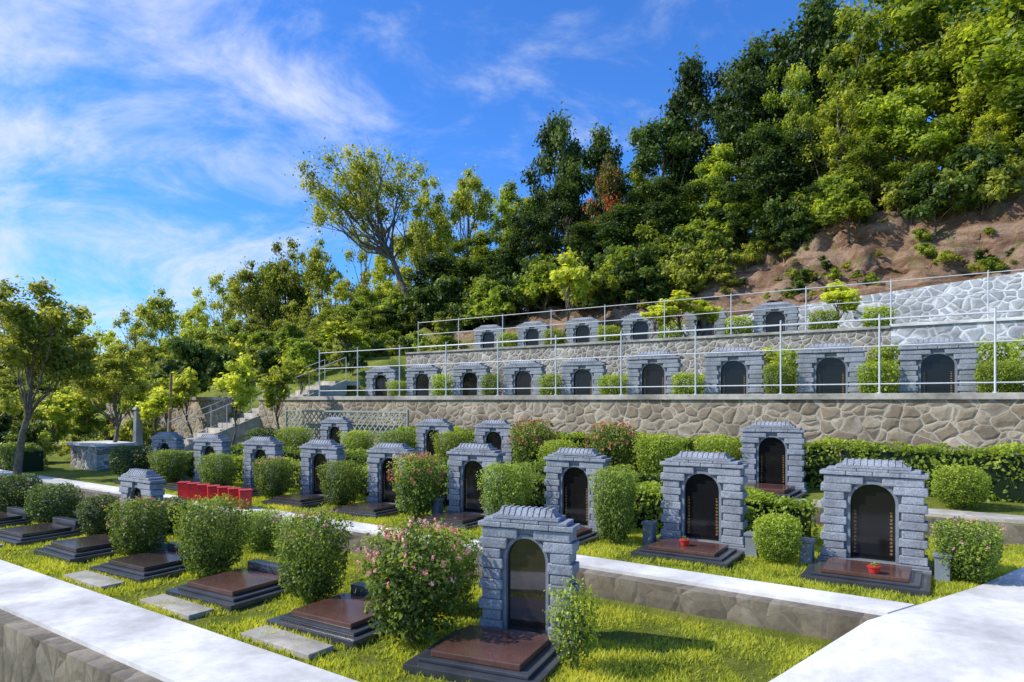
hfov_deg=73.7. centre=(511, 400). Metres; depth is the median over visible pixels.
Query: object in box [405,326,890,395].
retaining wall
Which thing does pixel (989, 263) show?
wild shrub
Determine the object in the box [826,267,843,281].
wild shrub
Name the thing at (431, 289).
wild shrub
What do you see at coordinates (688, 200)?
wild shrub
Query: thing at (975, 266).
wild shrub
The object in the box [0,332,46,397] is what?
broadleaf tree
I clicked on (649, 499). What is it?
hedge
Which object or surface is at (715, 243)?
wild shrub
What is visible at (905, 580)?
grave slab
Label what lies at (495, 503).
shrub
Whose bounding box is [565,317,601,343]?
gravestone
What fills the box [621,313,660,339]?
gravestone
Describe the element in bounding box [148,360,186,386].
wild shrub
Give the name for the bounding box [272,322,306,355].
wild shrub
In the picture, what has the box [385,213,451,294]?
broadleaf tree
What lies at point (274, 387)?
young tree
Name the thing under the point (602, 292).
wild shrub
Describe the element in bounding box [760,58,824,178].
broadleaf tree
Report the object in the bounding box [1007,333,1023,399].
shrub
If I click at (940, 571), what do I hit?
side post
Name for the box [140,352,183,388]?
broadleaf tree
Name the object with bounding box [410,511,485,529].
grave slab
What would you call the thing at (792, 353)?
shrub
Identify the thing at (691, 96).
broadleaf tree
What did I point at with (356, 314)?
wild shrub
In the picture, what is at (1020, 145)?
wild shrub
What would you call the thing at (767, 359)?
young tree
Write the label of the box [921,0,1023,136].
broadleaf tree
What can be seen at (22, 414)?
wild shrub
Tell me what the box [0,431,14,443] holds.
wild shrub
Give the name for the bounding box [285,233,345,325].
broadleaf tree
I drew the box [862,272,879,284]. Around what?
wild shrub
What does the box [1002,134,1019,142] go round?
wild shrub
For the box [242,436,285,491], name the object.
gravestone
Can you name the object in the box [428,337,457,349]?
wild shrub
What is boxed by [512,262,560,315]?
wild shrub
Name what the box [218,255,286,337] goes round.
broadleaf tree
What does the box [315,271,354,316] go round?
broadleaf tree
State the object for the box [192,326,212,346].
broadleaf tree
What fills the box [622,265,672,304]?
wild shrub
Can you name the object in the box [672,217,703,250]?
wild shrub
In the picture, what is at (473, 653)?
grave slab
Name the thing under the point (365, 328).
broadleaf tree
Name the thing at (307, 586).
shrub
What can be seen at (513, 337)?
shrub
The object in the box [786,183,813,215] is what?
wild shrub
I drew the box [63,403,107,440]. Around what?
wild shrub
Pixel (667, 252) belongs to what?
wild shrub
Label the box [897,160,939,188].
broadleaf tree
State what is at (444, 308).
wild shrub
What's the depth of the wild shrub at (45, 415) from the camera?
36.04 m
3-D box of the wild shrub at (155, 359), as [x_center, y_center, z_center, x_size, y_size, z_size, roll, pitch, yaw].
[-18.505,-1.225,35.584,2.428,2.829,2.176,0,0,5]
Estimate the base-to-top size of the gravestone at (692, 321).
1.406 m
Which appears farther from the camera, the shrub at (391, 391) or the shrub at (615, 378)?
the shrub at (391, 391)
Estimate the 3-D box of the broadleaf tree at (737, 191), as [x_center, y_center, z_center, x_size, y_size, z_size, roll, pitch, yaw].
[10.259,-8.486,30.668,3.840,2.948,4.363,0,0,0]
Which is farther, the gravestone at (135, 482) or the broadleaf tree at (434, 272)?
the broadleaf tree at (434, 272)
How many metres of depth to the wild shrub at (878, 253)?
25.53 m
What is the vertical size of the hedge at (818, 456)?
1.068 m
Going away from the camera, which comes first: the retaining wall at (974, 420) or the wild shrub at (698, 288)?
the retaining wall at (974, 420)
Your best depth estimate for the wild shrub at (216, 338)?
34.30 m
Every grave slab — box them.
[0,506,33,527]
[0,516,83,546]
[34,534,128,563]
[68,505,106,520]
[89,541,206,583]
[164,480,202,491]
[166,559,294,612]
[231,486,263,496]
[262,493,331,508]
[266,582,408,649]
[332,501,407,518]
[403,625,571,681]
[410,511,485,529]
[576,527,602,545]
[631,538,743,568]
[745,482,807,500]
[800,557,931,596]
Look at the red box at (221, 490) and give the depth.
12.35 m
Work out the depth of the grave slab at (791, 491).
11.51 m
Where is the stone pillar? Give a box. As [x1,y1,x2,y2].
[132,407,142,446]
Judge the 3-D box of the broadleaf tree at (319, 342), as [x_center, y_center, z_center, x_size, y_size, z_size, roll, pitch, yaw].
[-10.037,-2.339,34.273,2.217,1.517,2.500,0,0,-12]
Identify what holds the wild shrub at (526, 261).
on the ground at (898, 261)
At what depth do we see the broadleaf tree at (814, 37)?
32.94 m
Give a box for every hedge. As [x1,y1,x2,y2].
[0,441,47,471]
[60,425,175,443]
[184,452,368,496]
[229,441,663,487]
[397,425,842,488]
[417,463,546,507]
[609,480,819,544]
[836,439,1023,502]
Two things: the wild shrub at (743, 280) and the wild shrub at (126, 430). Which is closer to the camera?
the wild shrub at (126, 430)
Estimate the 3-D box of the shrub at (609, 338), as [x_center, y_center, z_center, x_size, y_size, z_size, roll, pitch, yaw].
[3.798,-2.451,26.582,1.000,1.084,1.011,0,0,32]
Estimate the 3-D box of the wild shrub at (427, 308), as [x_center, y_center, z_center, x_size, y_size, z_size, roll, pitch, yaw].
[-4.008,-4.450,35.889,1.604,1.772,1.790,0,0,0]
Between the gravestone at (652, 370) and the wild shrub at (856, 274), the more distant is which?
the wild shrub at (856, 274)
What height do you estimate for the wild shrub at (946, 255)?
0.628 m
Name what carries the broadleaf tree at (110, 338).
on the ground at (898, 261)
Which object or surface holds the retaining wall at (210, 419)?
on the ground at (898, 261)
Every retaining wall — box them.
[0,475,879,640]
[0,609,162,681]
[46,444,1023,544]
[106,397,232,437]
[258,392,1023,462]
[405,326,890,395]
[661,272,1023,337]
[891,317,1023,399]
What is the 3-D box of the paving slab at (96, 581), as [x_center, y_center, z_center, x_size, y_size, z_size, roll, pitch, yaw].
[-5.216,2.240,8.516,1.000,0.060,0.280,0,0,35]
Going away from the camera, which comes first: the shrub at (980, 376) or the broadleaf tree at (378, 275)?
the shrub at (980, 376)
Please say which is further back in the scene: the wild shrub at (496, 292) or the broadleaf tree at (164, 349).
the broadleaf tree at (164, 349)
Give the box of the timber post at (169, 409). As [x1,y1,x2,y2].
[168,373,172,431]
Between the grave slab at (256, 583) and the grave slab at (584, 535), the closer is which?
the grave slab at (256, 583)
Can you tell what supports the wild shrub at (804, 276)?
on the ground at (898, 261)
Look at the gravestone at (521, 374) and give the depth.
22.23 m
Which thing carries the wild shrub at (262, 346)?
on the ground at (898, 261)
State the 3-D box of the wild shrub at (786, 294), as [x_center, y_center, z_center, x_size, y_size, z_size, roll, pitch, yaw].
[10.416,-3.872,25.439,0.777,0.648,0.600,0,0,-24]
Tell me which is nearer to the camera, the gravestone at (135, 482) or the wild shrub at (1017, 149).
the gravestone at (135, 482)
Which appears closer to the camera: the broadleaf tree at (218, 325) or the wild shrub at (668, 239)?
the wild shrub at (668, 239)
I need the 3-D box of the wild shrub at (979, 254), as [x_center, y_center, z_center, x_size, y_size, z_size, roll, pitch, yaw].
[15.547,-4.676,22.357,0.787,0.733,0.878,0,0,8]
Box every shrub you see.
[0,384,48,423]
[0,393,31,420]
[0,409,19,441]
[0,412,32,434]
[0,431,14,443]
[0,471,42,512]
[2,431,62,458]
[7,419,50,449]
[13,394,47,421]
[17,481,84,523]
[27,395,73,419]
[37,419,73,443]
[54,434,81,457]
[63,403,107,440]
[72,492,118,536]
[86,436,104,440]
[102,494,177,556]
[103,413,120,426]
[107,444,151,476]
[108,416,151,441]
[143,420,161,429]
[145,333,221,394]
[146,448,193,484]
[147,353,178,395]
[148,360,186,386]
[162,493,255,578]
[163,494,199,532]
[194,451,240,486]
[197,328,246,365]
[201,345,239,391]
[233,331,252,354]
[236,508,287,551]
[244,426,281,440]
[245,329,278,347]
[245,341,279,377]
[248,330,280,356]
[251,455,296,498]
[255,346,284,375]
[264,502,355,604]
[271,336,313,364]
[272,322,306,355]
[274,426,315,452]
[284,341,324,372]
[304,339,327,366]
[312,336,327,349]
[313,355,324,364]
[315,307,340,325]
[316,323,349,348]
[317,459,368,507]
[321,338,353,369]
[336,429,376,456]
[337,345,367,375]
[339,300,374,322]
[341,307,368,322]
[345,337,371,357]
[347,321,363,346]
[350,513,476,645]
[361,332,386,356]
[366,301,381,315]
[370,337,388,355]
[373,429,416,448]
[374,305,402,334]
[378,298,408,335]
[379,329,404,351]
[381,291,403,305]
[381,345,393,356]
[386,380,406,395]
[386,450,446,517]
[387,338,411,354]
[391,343,405,355]
[394,286,439,329]
[398,314,413,336]
[398,336,419,352]
[401,302,423,330]
[405,330,433,350]
[413,284,449,319]
[417,343,439,351]
[418,527,481,614]
[421,301,449,331]
[426,302,449,310]
[427,291,454,321]
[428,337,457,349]
[429,374,452,395]
[430,428,471,457]
[432,311,456,332]
[432,319,454,336]
[433,274,462,321]
[434,335,461,349]
[446,288,474,316]
[447,302,476,330]
[456,299,496,330]
[460,277,497,327]
[462,274,490,304]
[474,283,518,325]
[475,460,538,515]
[479,373,503,394]
[491,272,526,323]
[491,289,522,326]
[496,332,517,346]
[500,308,521,325]
[503,274,543,317]
[505,255,535,311]
[507,418,559,465]
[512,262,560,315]
[519,251,551,309]
[528,266,564,306]
[533,438,580,469]
[535,254,567,304]
[537,374,561,394]
[541,328,566,344]
[542,297,560,307]
[544,575,602,671]
[553,265,599,311]
[570,240,601,271]
[580,287,615,313]
[584,421,639,470]
[588,243,636,278]
[589,252,640,304]
[589,465,641,543]
[591,242,634,288]
[591,252,607,271]
[595,373,627,394]
[596,324,622,341]
[597,274,635,308]
[605,236,640,249]
[608,242,661,308]
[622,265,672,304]
[629,238,652,250]
[629,431,688,477]
[633,217,673,249]
[633,245,667,269]
[637,299,649,311]
[649,233,680,251]
[650,247,670,267]
[653,235,671,244]
[654,259,679,293]
[656,250,704,295]
[657,320,684,337]
[658,240,672,249]
[658,246,680,261]
[661,195,707,231]
[670,372,702,393]
[671,225,704,253]
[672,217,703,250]
[679,238,732,273]
[686,282,707,294]
[689,264,735,285]
[692,374,705,393]
[693,433,742,460]
[694,230,734,271]
[699,230,731,255]
[705,201,765,250]
[707,211,722,231]
[719,286,732,292]
[722,275,739,286]
[723,315,753,334]
[725,241,764,270]
[736,278,746,287]
[738,193,768,229]
[745,199,800,243]
[748,212,780,252]
[750,510,805,563]
[751,180,794,227]
[754,195,809,262]
[756,239,777,258]
[761,362,797,393]
[771,346,804,393]
[774,230,799,252]
[778,210,819,247]
[779,248,793,258]
[779,288,797,297]
[783,268,799,280]
[785,279,805,293]
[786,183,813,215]
[789,268,808,284]
[803,173,854,227]
[806,272,818,280]
[807,290,817,296]
[807,309,839,329]
[809,225,818,234]
[815,180,875,241]
[818,285,831,291]
[820,260,836,271]
[824,176,875,199]
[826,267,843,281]
[840,262,851,270]
[847,190,877,231]
[849,269,862,282]
[853,360,900,392]
[860,305,898,326]
[862,166,887,203]
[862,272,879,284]
[866,343,902,392]
[868,169,886,207]
[872,200,886,210]
[874,251,883,257]
[876,179,919,216]
[879,159,911,186]
[885,170,925,225]
[890,174,906,186]
[899,162,943,209]
[902,175,967,235]
[906,143,956,172]
[910,227,934,242]
[911,161,940,176]
[912,243,937,258]
[928,463,993,508]
[929,514,1010,582]
[933,249,958,267]
[935,138,1022,210]
[936,155,1023,214]
[951,193,976,216]
[951,254,966,261]
[965,148,1023,182]
[965,182,1005,212]
[965,259,985,274]
[973,248,998,262]
[973,358,1023,399]
[974,338,1016,392]
[978,256,1007,273]
[982,226,996,236]
[1001,114,1023,142]
[1002,122,1023,156]
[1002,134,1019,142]
[1003,141,1023,182]
[1005,247,1014,256]
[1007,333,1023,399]
[1011,138,1023,155]
[1012,124,1023,139]
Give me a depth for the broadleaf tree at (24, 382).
46.48 m
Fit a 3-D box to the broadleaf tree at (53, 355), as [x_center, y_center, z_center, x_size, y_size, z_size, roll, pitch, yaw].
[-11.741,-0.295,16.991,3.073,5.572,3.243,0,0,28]
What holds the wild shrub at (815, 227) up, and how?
on the ground at (898, 261)
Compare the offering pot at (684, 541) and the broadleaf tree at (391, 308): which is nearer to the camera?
the offering pot at (684, 541)
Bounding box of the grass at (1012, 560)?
[0,478,1023,681]
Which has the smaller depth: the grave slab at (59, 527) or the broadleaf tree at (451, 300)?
the grave slab at (59, 527)
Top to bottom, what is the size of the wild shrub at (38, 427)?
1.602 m
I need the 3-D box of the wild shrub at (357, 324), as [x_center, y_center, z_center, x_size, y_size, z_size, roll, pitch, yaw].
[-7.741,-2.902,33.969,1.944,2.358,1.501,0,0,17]
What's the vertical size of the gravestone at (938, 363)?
1.590 m
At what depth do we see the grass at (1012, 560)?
6.91 m
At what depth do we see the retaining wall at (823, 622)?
6.85 m
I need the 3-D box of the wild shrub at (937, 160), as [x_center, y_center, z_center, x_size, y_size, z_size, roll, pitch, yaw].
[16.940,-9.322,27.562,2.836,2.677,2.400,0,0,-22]
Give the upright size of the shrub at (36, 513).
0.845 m
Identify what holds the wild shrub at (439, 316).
on the ground at (898, 261)
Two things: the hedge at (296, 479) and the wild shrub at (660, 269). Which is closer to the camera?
the hedge at (296, 479)
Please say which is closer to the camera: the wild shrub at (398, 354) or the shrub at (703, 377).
the shrub at (703, 377)
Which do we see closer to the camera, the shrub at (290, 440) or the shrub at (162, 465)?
the shrub at (162, 465)
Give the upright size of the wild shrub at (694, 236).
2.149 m
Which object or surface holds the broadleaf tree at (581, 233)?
on the ground at (898, 261)
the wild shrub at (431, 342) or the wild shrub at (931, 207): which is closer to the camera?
the wild shrub at (931, 207)
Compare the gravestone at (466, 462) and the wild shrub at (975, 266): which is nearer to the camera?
the gravestone at (466, 462)
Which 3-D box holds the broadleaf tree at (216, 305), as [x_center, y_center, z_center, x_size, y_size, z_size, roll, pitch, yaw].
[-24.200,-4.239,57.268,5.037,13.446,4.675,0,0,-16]
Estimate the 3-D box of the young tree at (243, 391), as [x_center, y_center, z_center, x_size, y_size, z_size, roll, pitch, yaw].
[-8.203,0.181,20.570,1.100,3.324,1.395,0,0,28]
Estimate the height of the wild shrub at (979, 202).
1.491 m
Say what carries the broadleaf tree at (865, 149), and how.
on the ground at (898, 261)
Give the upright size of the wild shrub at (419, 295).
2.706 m
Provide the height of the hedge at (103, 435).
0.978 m
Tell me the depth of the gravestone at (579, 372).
20.98 m
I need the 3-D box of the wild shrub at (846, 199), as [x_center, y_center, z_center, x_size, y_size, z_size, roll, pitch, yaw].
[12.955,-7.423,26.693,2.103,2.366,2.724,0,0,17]
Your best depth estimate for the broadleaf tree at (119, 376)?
19.69 m
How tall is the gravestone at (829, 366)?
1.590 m
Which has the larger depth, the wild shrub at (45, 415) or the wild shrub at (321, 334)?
the wild shrub at (45, 415)
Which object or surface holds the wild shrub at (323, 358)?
on the ground at (898, 261)
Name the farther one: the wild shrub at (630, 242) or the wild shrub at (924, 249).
the wild shrub at (630, 242)
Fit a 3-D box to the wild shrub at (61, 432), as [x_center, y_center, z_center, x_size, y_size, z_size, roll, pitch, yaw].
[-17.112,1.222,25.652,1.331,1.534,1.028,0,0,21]
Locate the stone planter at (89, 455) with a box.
[66,440,137,470]
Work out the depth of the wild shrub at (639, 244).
32.23 m
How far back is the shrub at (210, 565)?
8.65 m
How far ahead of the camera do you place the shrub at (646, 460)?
12.98 m
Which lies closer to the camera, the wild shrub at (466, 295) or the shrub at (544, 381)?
the shrub at (544, 381)
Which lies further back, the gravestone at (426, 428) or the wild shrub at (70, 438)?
the wild shrub at (70, 438)
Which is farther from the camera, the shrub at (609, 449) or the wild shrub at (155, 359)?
the wild shrub at (155, 359)
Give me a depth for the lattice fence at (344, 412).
20.54 m
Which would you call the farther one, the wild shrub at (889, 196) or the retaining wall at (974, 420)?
the wild shrub at (889, 196)
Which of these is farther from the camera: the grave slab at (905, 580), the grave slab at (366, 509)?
the grave slab at (366, 509)
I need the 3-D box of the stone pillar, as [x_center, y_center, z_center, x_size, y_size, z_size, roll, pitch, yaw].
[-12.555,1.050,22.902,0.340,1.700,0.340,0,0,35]
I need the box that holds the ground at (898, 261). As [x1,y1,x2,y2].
[0,177,1023,681]
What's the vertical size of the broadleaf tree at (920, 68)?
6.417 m
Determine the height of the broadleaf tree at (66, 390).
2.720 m
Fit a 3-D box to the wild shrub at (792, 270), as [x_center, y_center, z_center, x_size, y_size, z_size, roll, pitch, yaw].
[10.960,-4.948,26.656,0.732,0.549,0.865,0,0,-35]
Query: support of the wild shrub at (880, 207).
on the ground at (898, 261)
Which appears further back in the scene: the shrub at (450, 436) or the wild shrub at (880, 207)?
the wild shrub at (880, 207)
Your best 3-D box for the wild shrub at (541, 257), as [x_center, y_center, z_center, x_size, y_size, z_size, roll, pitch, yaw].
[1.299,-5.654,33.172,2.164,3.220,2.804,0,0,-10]
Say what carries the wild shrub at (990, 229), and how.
on the ground at (898, 261)
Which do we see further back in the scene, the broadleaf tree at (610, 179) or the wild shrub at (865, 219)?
the broadleaf tree at (610, 179)
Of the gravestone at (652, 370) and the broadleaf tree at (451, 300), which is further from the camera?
the broadleaf tree at (451, 300)
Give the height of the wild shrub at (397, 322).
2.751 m
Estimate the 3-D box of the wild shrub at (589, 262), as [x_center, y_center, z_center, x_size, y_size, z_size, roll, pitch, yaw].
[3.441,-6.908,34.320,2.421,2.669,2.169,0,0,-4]
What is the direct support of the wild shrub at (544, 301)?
on the ground at (898, 261)
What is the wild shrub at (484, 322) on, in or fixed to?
on the ground at (898, 261)
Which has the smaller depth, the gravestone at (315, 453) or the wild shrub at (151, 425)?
the gravestone at (315, 453)
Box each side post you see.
[432,498,443,513]
[641,520,657,544]
[744,531,759,556]
[799,537,815,563]
[933,551,951,582]
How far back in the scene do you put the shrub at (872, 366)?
15.97 m
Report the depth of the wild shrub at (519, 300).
32.50 m
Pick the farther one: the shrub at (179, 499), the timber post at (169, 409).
the timber post at (169, 409)
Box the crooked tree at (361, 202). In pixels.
[284,133,436,297]
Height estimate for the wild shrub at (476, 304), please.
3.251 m
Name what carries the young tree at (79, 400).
on the ground at (898, 261)
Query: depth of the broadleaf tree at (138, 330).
53.20 m
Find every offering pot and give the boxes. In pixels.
[679,536,689,545]
[867,562,880,573]
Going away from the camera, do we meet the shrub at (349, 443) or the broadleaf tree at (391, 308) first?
the shrub at (349, 443)
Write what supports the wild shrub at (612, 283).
on the ground at (898, 261)
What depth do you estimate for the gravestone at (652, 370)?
19.66 m
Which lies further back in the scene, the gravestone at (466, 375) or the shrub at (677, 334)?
the shrub at (677, 334)
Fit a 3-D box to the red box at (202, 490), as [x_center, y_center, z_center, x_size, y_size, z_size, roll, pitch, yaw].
[-5.796,1.730,12.822,0.216,0.325,0.216,0,0,-19]
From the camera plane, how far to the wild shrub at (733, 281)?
28.16 m
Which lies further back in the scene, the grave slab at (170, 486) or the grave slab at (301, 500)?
the grave slab at (170, 486)
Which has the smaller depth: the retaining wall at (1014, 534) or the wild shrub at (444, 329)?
the retaining wall at (1014, 534)
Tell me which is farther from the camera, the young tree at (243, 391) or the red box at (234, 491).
the young tree at (243, 391)
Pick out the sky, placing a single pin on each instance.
(144, 144)
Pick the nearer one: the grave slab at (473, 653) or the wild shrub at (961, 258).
the grave slab at (473, 653)
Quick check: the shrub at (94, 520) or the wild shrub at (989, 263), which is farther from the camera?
the wild shrub at (989, 263)
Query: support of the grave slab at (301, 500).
on the ground at (898, 261)
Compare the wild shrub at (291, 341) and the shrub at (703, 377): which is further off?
the wild shrub at (291, 341)
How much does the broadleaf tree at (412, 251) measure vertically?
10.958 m
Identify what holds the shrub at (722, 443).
on the ground at (898, 261)
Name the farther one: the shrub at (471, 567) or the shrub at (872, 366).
the shrub at (872, 366)
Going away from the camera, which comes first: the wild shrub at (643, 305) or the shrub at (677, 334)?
the shrub at (677, 334)
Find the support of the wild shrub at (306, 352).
on the ground at (898, 261)
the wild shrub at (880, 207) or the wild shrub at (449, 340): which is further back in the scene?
the wild shrub at (449, 340)
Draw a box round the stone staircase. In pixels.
[167,357,359,450]
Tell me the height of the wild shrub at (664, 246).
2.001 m
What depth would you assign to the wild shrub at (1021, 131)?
25.04 m
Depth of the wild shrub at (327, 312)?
41.67 m
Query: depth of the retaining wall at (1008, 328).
17.78 m
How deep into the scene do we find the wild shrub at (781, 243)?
28.09 m
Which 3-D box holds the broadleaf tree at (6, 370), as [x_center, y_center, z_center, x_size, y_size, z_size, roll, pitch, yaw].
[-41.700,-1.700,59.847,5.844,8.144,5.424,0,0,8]
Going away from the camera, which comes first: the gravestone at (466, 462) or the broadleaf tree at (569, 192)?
the gravestone at (466, 462)
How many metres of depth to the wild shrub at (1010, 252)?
22.21 m
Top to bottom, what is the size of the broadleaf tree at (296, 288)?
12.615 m
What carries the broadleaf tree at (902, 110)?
on the ground at (898, 261)
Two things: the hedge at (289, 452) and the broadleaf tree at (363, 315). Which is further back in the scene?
the broadleaf tree at (363, 315)
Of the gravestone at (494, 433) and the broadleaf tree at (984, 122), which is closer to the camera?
the gravestone at (494, 433)
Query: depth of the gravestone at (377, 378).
25.98 m
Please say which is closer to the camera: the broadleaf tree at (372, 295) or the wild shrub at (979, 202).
the wild shrub at (979, 202)
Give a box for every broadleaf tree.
[0,275,105,488]
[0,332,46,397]
[0,338,44,422]
[0,376,43,394]
[0,377,16,398]
[0,402,23,423]
[11,366,71,396]
[43,381,76,409]
[48,316,96,391]
[55,350,105,410]
[64,340,156,441]
[71,318,124,381]
[112,302,164,378]
[117,337,166,394]
[126,284,195,368]
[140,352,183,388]
[148,333,196,365]
[157,286,211,352]
[175,358,211,377]
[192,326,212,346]
[196,270,245,340]
[203,318,243,347]
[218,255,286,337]
[230,312,275,347]
[239,259,316,331]
[246,330,274,359]
[255,237,316,330]
[269,299,312,332]
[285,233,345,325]
[286,325,310,338]
[297,318,321,338]
[305,313,346,339]
[306,339,325,356]
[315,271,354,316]
[333,221,393,308]
[341,287,390,316]
[349,310,394,337]
[350,324,378,357]
[367,254,414,295]
[367,303,405,336]
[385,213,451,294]
[387,295,415,331]
[394,252,477,298]
[399,174,458,288]
[405,310,439,328]
[418,164,501,278]
[437,228,496,293]
[442,297,463,317]
[468,244,523,282]
[485,179,548,261]
[501,201,564,276]
[515,101,592,253]
[528,159,600,259]
[556,118,630,236]
[556,220,606,270]
[582,150,631,250]
[585,199,667,253]
[614,107,706,216]
[625,167,658,240]
[632,173,712,241]
[656,44,742,205]
[668,244,684,262]
[672,221,722,243]
[678,140,750,220]
[691,62,787,189]
[696,179,787,236]
[714,209,757,252]
[721,30,815,188]
[733,118,817,210]
[755,0,864,173]
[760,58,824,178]
[761,123,850,200]
[794,64,870,179]
[800,0,925,159]
[802,180,827,227]
[817,0,1000,149]
[830,132,909,205]
[847,81,969,170]
[879,42,1023,159]
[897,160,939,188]
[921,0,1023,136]
[921,5,1017,145]
[948,88,1020,165]
[955,78,1023,143]
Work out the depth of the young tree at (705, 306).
23.03 m
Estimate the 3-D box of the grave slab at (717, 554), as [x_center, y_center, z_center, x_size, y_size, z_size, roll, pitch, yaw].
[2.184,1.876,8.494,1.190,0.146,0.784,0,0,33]
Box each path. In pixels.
[0,470,914,615]
[0,560,358,681]
[52,442,1023,523]
[769,567,1023,681]
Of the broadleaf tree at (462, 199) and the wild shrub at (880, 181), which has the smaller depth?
the wild shrub at (880, 181)
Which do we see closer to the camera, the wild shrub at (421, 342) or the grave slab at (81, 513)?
the grave slab at (81, 513)
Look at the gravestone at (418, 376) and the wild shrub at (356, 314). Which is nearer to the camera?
the gravestone at (418, 376)
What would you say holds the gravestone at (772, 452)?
on the ground at (898, 261)
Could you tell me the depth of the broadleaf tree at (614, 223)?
33.14 m
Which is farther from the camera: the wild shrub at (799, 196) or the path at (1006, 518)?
the wild shrub at (799, 196)
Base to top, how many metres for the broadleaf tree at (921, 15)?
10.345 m
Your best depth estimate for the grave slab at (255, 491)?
13.80 m
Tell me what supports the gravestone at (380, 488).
on the ground at (898, 261)
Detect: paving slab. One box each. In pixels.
[64,570,124,589]
[140,594,213,620]
[241,625,333,659]
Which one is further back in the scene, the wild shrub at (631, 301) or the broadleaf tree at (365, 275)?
the broadleaf tree at (365, 275)
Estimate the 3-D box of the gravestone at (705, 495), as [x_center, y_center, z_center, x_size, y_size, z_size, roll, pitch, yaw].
[2.519,1.296,8.985,1.154,1.248,0.340,0,0,32]
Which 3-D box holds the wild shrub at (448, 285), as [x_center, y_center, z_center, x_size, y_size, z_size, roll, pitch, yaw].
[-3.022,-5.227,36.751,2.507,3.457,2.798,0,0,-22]
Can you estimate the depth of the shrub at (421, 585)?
6.20 m
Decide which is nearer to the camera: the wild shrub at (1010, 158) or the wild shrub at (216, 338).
the wild shrub at (1010, 158)
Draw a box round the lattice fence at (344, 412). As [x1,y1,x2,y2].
[285,408,408,447]
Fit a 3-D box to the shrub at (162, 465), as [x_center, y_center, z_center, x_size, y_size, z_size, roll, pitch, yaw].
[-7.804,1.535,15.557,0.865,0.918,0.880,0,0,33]
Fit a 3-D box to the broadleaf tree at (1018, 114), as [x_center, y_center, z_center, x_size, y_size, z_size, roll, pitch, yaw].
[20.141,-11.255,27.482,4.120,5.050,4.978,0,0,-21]
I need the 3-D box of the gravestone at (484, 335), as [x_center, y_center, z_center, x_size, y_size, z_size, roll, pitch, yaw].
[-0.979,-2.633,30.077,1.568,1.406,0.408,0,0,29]
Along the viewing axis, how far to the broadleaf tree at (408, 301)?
38.20 m
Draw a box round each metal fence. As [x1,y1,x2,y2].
[319,306,1023,395]
[418,269,1023,350]
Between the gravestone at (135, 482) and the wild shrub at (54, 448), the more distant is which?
the wild shrub at (54, 448)
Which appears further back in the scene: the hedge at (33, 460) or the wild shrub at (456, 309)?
the wild shrub at (456, 309)
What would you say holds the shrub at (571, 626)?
on the ground at (898, 261)
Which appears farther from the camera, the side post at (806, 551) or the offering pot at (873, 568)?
the side post at (806, 551)
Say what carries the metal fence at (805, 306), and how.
on the retaining wall at (1008, 328)
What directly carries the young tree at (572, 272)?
on the ground at (898, 261)
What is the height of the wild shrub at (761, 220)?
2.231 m
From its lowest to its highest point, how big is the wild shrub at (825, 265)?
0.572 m
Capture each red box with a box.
[177,481,191,498]
[187,482,200,500]
[197,483,209,500]
[207,485,219,502]
[217,486,230,501]
[227,487,240,506]
[238,488,252,508]
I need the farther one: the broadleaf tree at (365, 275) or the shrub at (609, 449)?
the broadleaf tree at (365, 275)
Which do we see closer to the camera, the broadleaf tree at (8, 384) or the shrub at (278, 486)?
the shrub at (278, 486)
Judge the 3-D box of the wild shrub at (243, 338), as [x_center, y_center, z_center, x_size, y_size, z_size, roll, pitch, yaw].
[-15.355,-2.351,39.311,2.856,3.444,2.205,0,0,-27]
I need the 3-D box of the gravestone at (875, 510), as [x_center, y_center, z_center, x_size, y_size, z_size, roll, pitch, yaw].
[4.151,1.296,7.846,1.154,1.248,0.340,0,0,32]
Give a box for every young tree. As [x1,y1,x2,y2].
[33,392,80,452]
[60,387,107,435]
[92,352,149,425]
[116,379,149,419]
[135,387,174,433]
[143,372,190,431]
[168,367,203,434]
[211,352,262,445]
[256,357,298,437]
[285,359,317,393]
[320,320,365,363]
[549,247,591,339]
[639,303,674,338]
[654,290,699,336]
[688,298,723,335]
[763,345,791,375]
[819,279,861,323]
[867,350,899,376]
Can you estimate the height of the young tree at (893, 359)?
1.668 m
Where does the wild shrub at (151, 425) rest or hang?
on the ground at (898, 261)
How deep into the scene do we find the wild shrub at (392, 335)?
35.38 m
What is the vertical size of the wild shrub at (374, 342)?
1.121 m
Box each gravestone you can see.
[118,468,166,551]
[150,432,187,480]
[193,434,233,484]
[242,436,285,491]
[299,439,345,498]
[320,417,353,445]
[365,366,398,395]
[366,443,418,507]
[405,365,442,395]
[415,419,454,457]
[446,443,505,516]
[451,363,491,395]
[473,324,504,348]
[473,420,516,463]
[478,505,582,651]
[503,361,546,394]
[516,321,550,345]
[543,447,610,532]
[560,358,607,394]
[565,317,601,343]
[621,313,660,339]
[626,351,682,394]
[657,451,748,553]
[684,309,727,336]
[703,347,766,393]
[739,421,807,491]
[752,301,799,332]
[796,342,867,393]
[817,458,931,574]
[897,338,979,392]
[1021,342,1023,399]
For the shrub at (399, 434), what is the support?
on the ground at (898, 261)
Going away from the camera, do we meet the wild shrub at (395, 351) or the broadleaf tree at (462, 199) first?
the wild shrub at (395, 351)
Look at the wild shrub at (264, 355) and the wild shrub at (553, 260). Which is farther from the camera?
the wild shrub at (553, 260)
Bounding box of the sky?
[0,0,993,353]
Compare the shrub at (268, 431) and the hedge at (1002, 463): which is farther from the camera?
the shrub at (268, 431)
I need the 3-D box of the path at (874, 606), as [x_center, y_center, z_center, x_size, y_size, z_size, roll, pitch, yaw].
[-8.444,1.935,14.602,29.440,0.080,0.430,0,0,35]
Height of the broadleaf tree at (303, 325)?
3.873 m
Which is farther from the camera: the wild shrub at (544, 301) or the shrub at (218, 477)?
the wild shrub at (544, 301)

